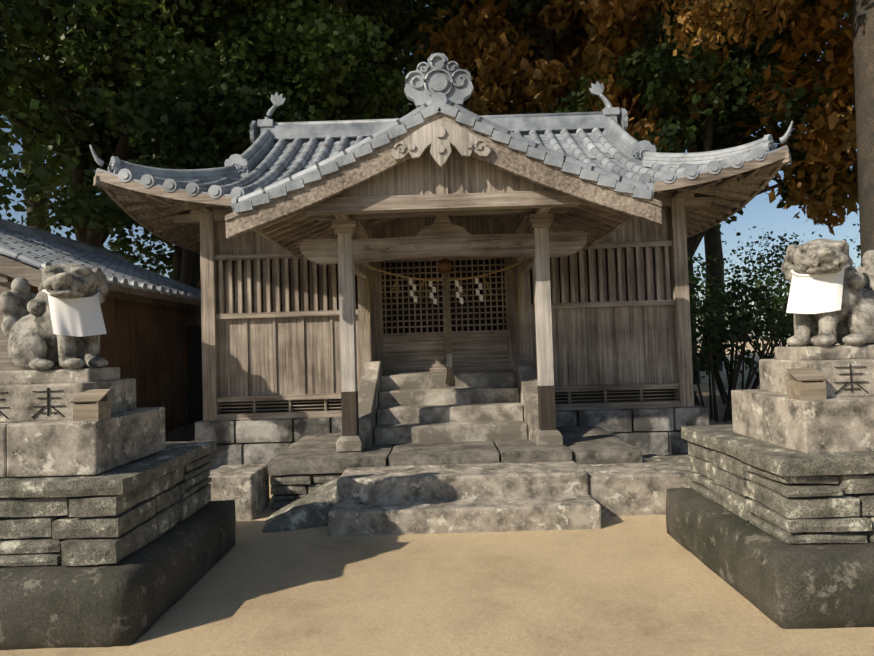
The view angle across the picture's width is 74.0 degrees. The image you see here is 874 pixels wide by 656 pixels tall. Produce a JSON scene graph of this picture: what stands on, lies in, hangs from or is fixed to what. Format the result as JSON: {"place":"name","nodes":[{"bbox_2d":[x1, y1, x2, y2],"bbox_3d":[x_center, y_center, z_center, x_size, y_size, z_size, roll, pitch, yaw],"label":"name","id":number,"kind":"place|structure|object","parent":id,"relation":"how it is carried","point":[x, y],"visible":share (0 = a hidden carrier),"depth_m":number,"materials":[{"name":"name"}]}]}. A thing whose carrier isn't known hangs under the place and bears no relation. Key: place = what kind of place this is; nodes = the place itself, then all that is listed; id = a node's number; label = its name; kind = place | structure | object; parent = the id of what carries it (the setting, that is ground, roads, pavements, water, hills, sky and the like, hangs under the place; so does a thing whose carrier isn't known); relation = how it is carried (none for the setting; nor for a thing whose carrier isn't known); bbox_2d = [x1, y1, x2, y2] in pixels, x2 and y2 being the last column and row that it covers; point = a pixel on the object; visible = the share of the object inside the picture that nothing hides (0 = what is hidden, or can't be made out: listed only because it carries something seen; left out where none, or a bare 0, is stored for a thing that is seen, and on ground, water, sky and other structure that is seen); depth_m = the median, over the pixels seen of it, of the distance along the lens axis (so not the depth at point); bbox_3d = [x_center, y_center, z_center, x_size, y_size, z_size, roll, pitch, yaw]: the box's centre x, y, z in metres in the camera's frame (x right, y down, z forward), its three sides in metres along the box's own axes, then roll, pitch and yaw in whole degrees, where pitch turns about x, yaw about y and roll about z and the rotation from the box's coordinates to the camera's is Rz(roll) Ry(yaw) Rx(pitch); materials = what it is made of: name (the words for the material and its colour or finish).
{"place":"outdoors","nodes":[
{"label":"outdoors","id":0,"kind":"place"},
{"bbox_2d":[0,219,124,260],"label":"roof ridge","id":1,"kind":"structure","parent":0,"point":[20,228],"depth_m":9.74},
{"bbox_2d":[0,273,202,441],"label":"building walls","id":2,"kind":"structure","parent":0,"point":[152,346],"depth_m":9.49,"materials":[{"name":"brown wood"}]},
{"bbox_2d":[0,255,200,305],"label":"roof eave","id":3,"kind":"object","parent":2,"relation":"on","point":[16,269],"visible":0.23,"depth_m":6.08,"materials":[{"name":"wood"}]},
{"bbox_2d":[0,227,200,300],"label":"side building roof tiles","id":4,"kind":"object","parent":3,"relation":"on","point":[38,253],"visible":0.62,"depth_m":8.39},
{"bbox_2d":[0,0,860,341],"label":"sky","id":5,"kind":"structure","parent":0,"point":[762,214],"materials":[{"name":"blue"}]},
{"bbox_2d":[0,339,873,655],"bbox_3d":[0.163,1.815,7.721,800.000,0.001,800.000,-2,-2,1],"label":"ground","id":6,"kind":"structure","parent":0,"point":[642,585],"depth_m":3.56,"materials":[{"name":"beige sand"}]},
{"bbox_2d":[0,0,95,211],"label":"tree","id":7,"kind":"object","parent":6,"relation":"on","point":[8,66],"visible":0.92,"depth_m":9.98,"materials":[{"name":"green plant"}]},
{"bbox_2d":[0,500,235,649],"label":"concrete pedestal","id":8,"kind":"object","parent":6,"relation":"on","point":[132,598],"visible":0.56,"depth_m":3.18,"materials":[{"name":"grey concrete"}]},
{"bbox_2d":[0,440,216,565],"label":"stacked stone pedestal","id":9,"kind":"object","parent":8,"relation":"on","point":[116,514],"visible":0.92,"depth_m":3.32,"materials":[{"name":"grey stone"}]},
{"bbox_2d":[0,367,165,476],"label":"granite pedestal","id":10,"kind":"object","parent":9,"relation":"on","point":[51,444],"visible":0.81,"depth_m":3.51,"materials":[{"name":"grey stone"}]},
{"bbox_2d":[0,388,64,418],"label":"engraved characters","id":11,"kind":"object","parent":10,"relation":"in","point":[47,412],"visible":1,"depth_m":3.50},
{"bbox_2d":[0,263,108,369],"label":"guardian lion statue","id":12,"kind":"object","parent":10,"relation":"on","point":[35,342],"visible":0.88,"depth_m":3.69,"materials":[{"name":"stone"}]},
{"bbox_2d":[42,290,106,336],"bbox_3d":[-2.351,-0.093,3.775,0.401,0.308,0.367,-2,-2,1],"label":"bib","id":13,"kind":"object","parent":12,"relation":"hanging from","point":[80,316],"visible":0.9,"depth_m":3.67,"materials":[{"name":"white fabric"}]},
{"bbox_2d":[70,389,110,421],"bbox_3d":[-2.074,0.462,3.487,0.170,0.179,0.137,-2,-2,1],"label":"offering box","id":14,"kind":"object","parent":10,"relation":"on","point":[92,405],"visible":0.96,"depth_m":3.44,"materials":[{"name":"brown wood"}]},
{"bbox_2d":[0,0,290,230],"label":"tree","id":15,"kind":"object","parent":6,"relation":"on","point":[33,203],"depth_m":18.87,"materials":[{"name":"green plant"}]},
{"bbox_2d":[0,0,311,247],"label":"tree","id":16,"kind":"object","parent":6,"relation":"on","point":[43,30],"depth_m":13.22,"materials":[{"name":"green plant"}]},
{"bbox_2d":[0,0,325,287],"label":"tree","id":17,"kind":"object","parent":6,"relation":"on","point":[169,113],"depth_m":11.91,"materials":[{"name":"green plant"}]},
{"bbox_2d":[0,0,352,289],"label":"tree","id":18,"kind":"object","parent":6,"relation":"on","point":[154,4],"depth_m":14.41,"materials":[{"name":"green plant"}]},
{"bbox_2d":[2,3,422,112],"bbox_3d":[-8.771,-9.107,25.792,18.796,24.301,18.787,-2,-2,1],"label":"tree","id":19,"kind":"object","parent":6,"relation":"on","point":[398,63],"depth_m":25.45,"materials":[{"name":"plant"}]},
{"bbox_2d":[65,0,485,115],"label":"tree","id":20,"kind":"object","parent":6,"relation":"on","point":[366,9],"depth_m":19.78,"materials":[{"name":"green plant"}]},
{"bbox_2d":[181,0,408,166],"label":"tree","id":21,"kind":"object","parent":6,"relation":"on","point":[335,90],"depth_m":13.58,"materials":[{"name":"green plant"}]},
{"bbox_2d":[262,473,342,532],"bbox_3d":[0.183,1.739,5.622,3.719,0.702,1.217,-2,-2,1],"label":"platform rubble","id":22,"kind":"object","parent":6,"relation":"on","point":[303,501],"visible":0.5,"depth_m":5.36,"materials":[{"name":"stone"}]},
{"bbox_2d":[268,426,641,475],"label":"platform slabs","id":23,"kind":"structure","parent":22,"relation":"on","point":[320,454],"depth_m":5.82,"materials":[{"name":"stone"}]},
{"bbox_2d":[299,186,587,391],"bbox_3d":[0.086,-0.380,6.663,3.089,2.080,2.260,-2,-2,1],"label":"porch frame","id":24,"kind":"object","parent":23,"relation":"on","point":[441,236],"visible":1,"depth_m":6.18,"materials":[{"name":"brown wood"}]},
{"bbox_2d":[225,113,661,256],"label":"porch gable","id":25,"kind":"structure","parent":24,"relation":"on","point":[288,224],"depth_m":5.64,"materials":[{"name":"wood"}]},
{"bbox_2d":[391,119,490,166],"bbox_3d":[0.032,-1.735,5.444,0.940,0.450,0.062,-2,-2,1],"label":"gable ornament","id":26,"kind":"object","parent":25,"relation":"attached to","point":[439,136],"visible":1,"depth_m":5.43,"materials":[{"name":"brown wood"}]},
{"bbox_2d":[231,99,653,211],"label":"porch roof tiles","id":27,"kind":"object","parent":25,"relation":"on","point":[400,121],"visible":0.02,"depth_m":5.48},
{"bbox_2d":[363,261,525,334],"bbox_3d":[0.088,-0.403,7.493,2.106,0.921,0.094,-2,-2,1],"label":"shimenawa rope","id":28,"kind":"object","parent":24,"relation":"attached to","point":[519,282],"visible":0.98,"depth_m":7.49,"materials":[{"name":"beige fabric"}]},
{"bbox_2d":[437,257,454,386],"bbox_3d":[0.117,-0.192,7.257,0.190,1.824,0.411,-2,-2,1],"label":"bell rope","id":29,"kind":"object","parent":24,"relation":"attached to","point":[444,265],"visible":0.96,"depth_m":7.20,"materials":[{"name":"fabric"}]},
{"bbox_2d":[358,357,538,447],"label":"porch steps","id":30,"kind":"structure","parent":23,"relation":"on","point":[469,406],"depth_m":6.83,"materials":[{"name":"grey stone"}]},
{"bbox_2d":[336,428,562,451],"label":"pillar base stones","id":31,"kind":"object","parent":23,"relation":"on","point":[357,442],"visible":0.81,"depth_m":6.07,"materials":[{"name":"grey stone"}]},
{"bbox_2d":[341,385,555,435],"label":"pillar base covers","id":32,"kind":"object","parent":31,"relation":"on","point":[546,411],"visible":0.86,"depth_m":6.13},
{"bbox_2d":[337,0,538,118],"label":"tree","id":33,"kind":"object","parent":6,"relation":"on","point":[403,59],"depth_m":22.41,"materials":[{"name":"green plant"}]},
{"bbox_2d":[206,452,692,476],"bbox_3d":[0.261,1.811,7.115,7.624,0.438,1.852,-2,-2,1],"label":"foundation rock","id":34,"kind":"object","parent":6,"relation":"on","point":[658,457],"visible":0.04,"depth_m":6.95,"materials":[{"name":"grey stone"}]},
{"bbox_2d":[208,460,692,535],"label":"steps","id":35,"kind":"structure","parent":6,"relation":"on","point":[500,496],"depth_m":5.20,"materials":[{"name":"stone"}]},
{"bbox_2d":[195,405,708,468],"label":"foundation stones","id":36,"kind":"object","parent":6,"relation":"on","point":[266,441],"visible":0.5,"depth_m":7.59,"materials":[{"name":"grey stone"}]},
{"bbox_2d":[173,188,711,420],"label":"hall walls","id":37,"kind":"structure","parent":36,"relation":"on","point":[620,313],"depth_m":7.81,"materials":[{"name":"brown wood"}]},
{"bbox_2d":[93,147,791,253],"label":"roof eaves","id":38,"kind":"object","parent":37,"relation":"on","point":[730,190],"visible":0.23,"depth_m":7.42,"materials":[{"name":"brown wood"}]},
{"bbox_2d":[95,128,788,198],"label":"roof tiles","id":39,"kind":"object","parent":38,"relation":"on","point":[284,158],"visible":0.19,"depth_m":8.32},
{"bbox_2d":[90,53,792,212],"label":"roof ridges","id":40,"kind":"object","parent":39,"relation":"on","point":[438,80],"visible":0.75,"depth_m":7.46,"materials":[{"name":"tile"}]},
{"bbox_2d":[229,0,679,117],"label":"tree","id":41,"kind":"object","parent":6,"relation":"on","point":[391,3],"depth_m":19.89,"materials":[{"name":"green plant"}]},
{"bbox_2d":[383,0,534,118],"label":"tree","id":42,"kind":"object","parent":6,"relation":"on","point":[424,38],"depth_m":31.21,"materials":[{"name":"green plant"}]},
{"bbox_2d":[413,0,677,115],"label":"tree","id":43,"kind":"object","parent":6,"relation":"on","point":[460,46],"depth_m":16.99,"materials":[{"name":"brown plant"}]},
{"bbox_2d":[464,22,702,139],"bbox_3d":[6.062,-5.735,26.919,14.419,16.698,15.193,-2,-2,1],"label":"tree","id":44,"kind":"object","parent":6,"relation":"on","point":[536,53],"depth_m":24.31,"materials":[{"name":"brown plant"}]},
{"bbox_2d":[476,0,851,383],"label":"tree","id":45,"kind":"object","parent":6,"relation":"on","point":[527,8],"depth_m":19.02,"materials":[{"name":"brown plant"}]},
{"bbox_2d":[532,0,813,152],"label":"tree","id":46,"kind":"object","parent":6,"relation":"on","point":[610,15],"depth_m":14.50,"materials":[{"name":"brown plant"}]},
{"bbox_2d":[503,0,855,399],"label":"tree","id":47,"kind":"object","parent":6,"relation":"on","point":[735,91],"depth_m":13.32,"materials":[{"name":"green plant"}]},
{"bbox_2d":[687,238,711,324],"bbox_3d":[5.286,-0.097,15.243,3.737,4.241,3.550,-2,-2,1],"label":"shrub","id":48,"kind":"object","parent":6,"relation":"on","point":[702,267],"visible":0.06,"depth_m":14.32,"materials":[{"name":"green plant"}]},
{"bbox_2d":[688,253,793,404],"bbox_3d":[6.953,0.012,13.560,4.351,3.818,3.351,-2,-2,1],"label":"shrub","id":49,"kind":"object","parent":6,"relation":"on","point":[707,304],"depth_m":13.31,"materials":[{"name":"green plant"}]},
{"bbox_2d":[690,268,793,421],"bbox_3d":[5.330,0.363,10.627,3.455,3.018,2.686,-2,-2,1],"label":"shrub","id":50,"kind":"object","parent":6,"relation":"on","point":[722,326],"depth_m":10.66,"materials":[{"name":"green plant"}]},
{"bbox_2d":[696,228,804,375],"bbox_3d":[11.321,-0.675,19.678,5.580,5.339,5.576,-2,-2,1],"label":"shrub","id":51,"kind":"object","parent":6,"relation":"on","point":[768,256],"depth_m":18.98,"materials":[{"name":"green plant"}]},
{"bbox_2d":[659,6,851,370],"bbox_3d":[12.873,-10.136,28.975,17.434,25.388,19.276,-2,-2,1],"label":"tree","id":52,"kind":"object","parent":6,"relation":"on","point":[712,238],"depth_m":27.72,"materials":[{"name":"plant"}]},
{"bbox_2d":[693,226,821,358],"bbox_3d":[9.016,-0.427,16.066,4.149,4.740,4.925,-2,-2,1],"label":"shrub","id":53,"kind":"object","parent":6,"relation":"on","point":[760,261],"depth_m":15.96,"materials":[{"name":"green plant"}]},
{"bbox_2d":[656,0,873,343],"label":"tree","id":54,"kind":"object","parent":6,"relation":"on","point":[700,12],"depth_m":9.20,"materials":[{"name":"brown plant"}]},
{"bbox_2d":[666,488,873,628],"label":"concrete pedestal","id":55,"kind":"object","parent":6,"relation":"on","point":[780,583],"visible":0.56,"depth_m":3.20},
{"bbox_2d":[681,424,873,543],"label":"stone plinth","id":56,"kind":"structure","parent":55,"relation":"on","point":[788,496],"depth_m":3.31,"materials":[{"name":"grey stone"}]},
{"bbox_2d":[731,344,873,453],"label":"granite pedestal","id":57,"kind":"object","parent":56,"relation":"on","point":[840,421],"visible":0.81,"depth_m":3.47,"materials":[{"name":"grey stone"}]},
{"bbox_2d":[786,368,827,399],"bbox_3d":[2.194,0.331,3.448,0.170,0.179,0.137,-2,-2,1],"label":"offering box","id":58,"kind":"object","parent":57,"relation":"on","point":[806,383],"visible":0.98,"depth_m":3.40,"materials":[{"name":"brown wood"}]},
{"bbox_2d":[781,239,873,346],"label":"lion-dog statue","id":59,"kind":"object","parent":57,"relation":"on","point":[851,322],"visible":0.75,"depth_m":3.63,"materials":[{"name":"stone"}]},
{"bbox_2d":[786,264,849,313],"bbox_3d":[2.441,-0.241,3.730,0.401,0.308,0.367,-2,-2,1],"label":"bib","id":60,"kind":"object","parent":59,"relation":"attached to","point":[812,294],"visible":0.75,"depth_m":3.62,"materials":[{"name":"white fabric"}]},
{"bbox_2d":[834,364,868,394],"bbox_3d":[2.638,0.298,3.461,0.543,0.182,0.016,-2,-2,1],"label":"carved character","id":61,"kind":"object","parent":57,"relation":"attached to","point":[850,382],"visible":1,"depth_m":3.46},
{"bbox_2d":[735,0,858,235],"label":"tree","id":62,"kind":"object","parent":6,"relation":"on","point":[819,138],"depth_m":12.58,"materials":[{"name":"brown plant"}]},
{"bbox_2d":[780,334,844,345],"bbox_3d":[8.762,0.239,10.663,3.808,3.071,4.077,-2,-2,1],"label":"shrub","id":63,"kind":"object","parent":6,"relation":"on","point":[840,343],"depth_m":10.88,"materials":[{"name":"green plant"}]},
{"bbox_2d":[843,223,860,266],"bbox_3d":[14.032,-0.816,16.614,5.539,5.251,6.513,-2,-2,1],"label":"shrub","id":64,"kind":"object","parent":6,"relation":"on","point":[858,249],"visible":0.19,"depth_m":16.60,"materials":[{"name":"green plant"}]}
]}

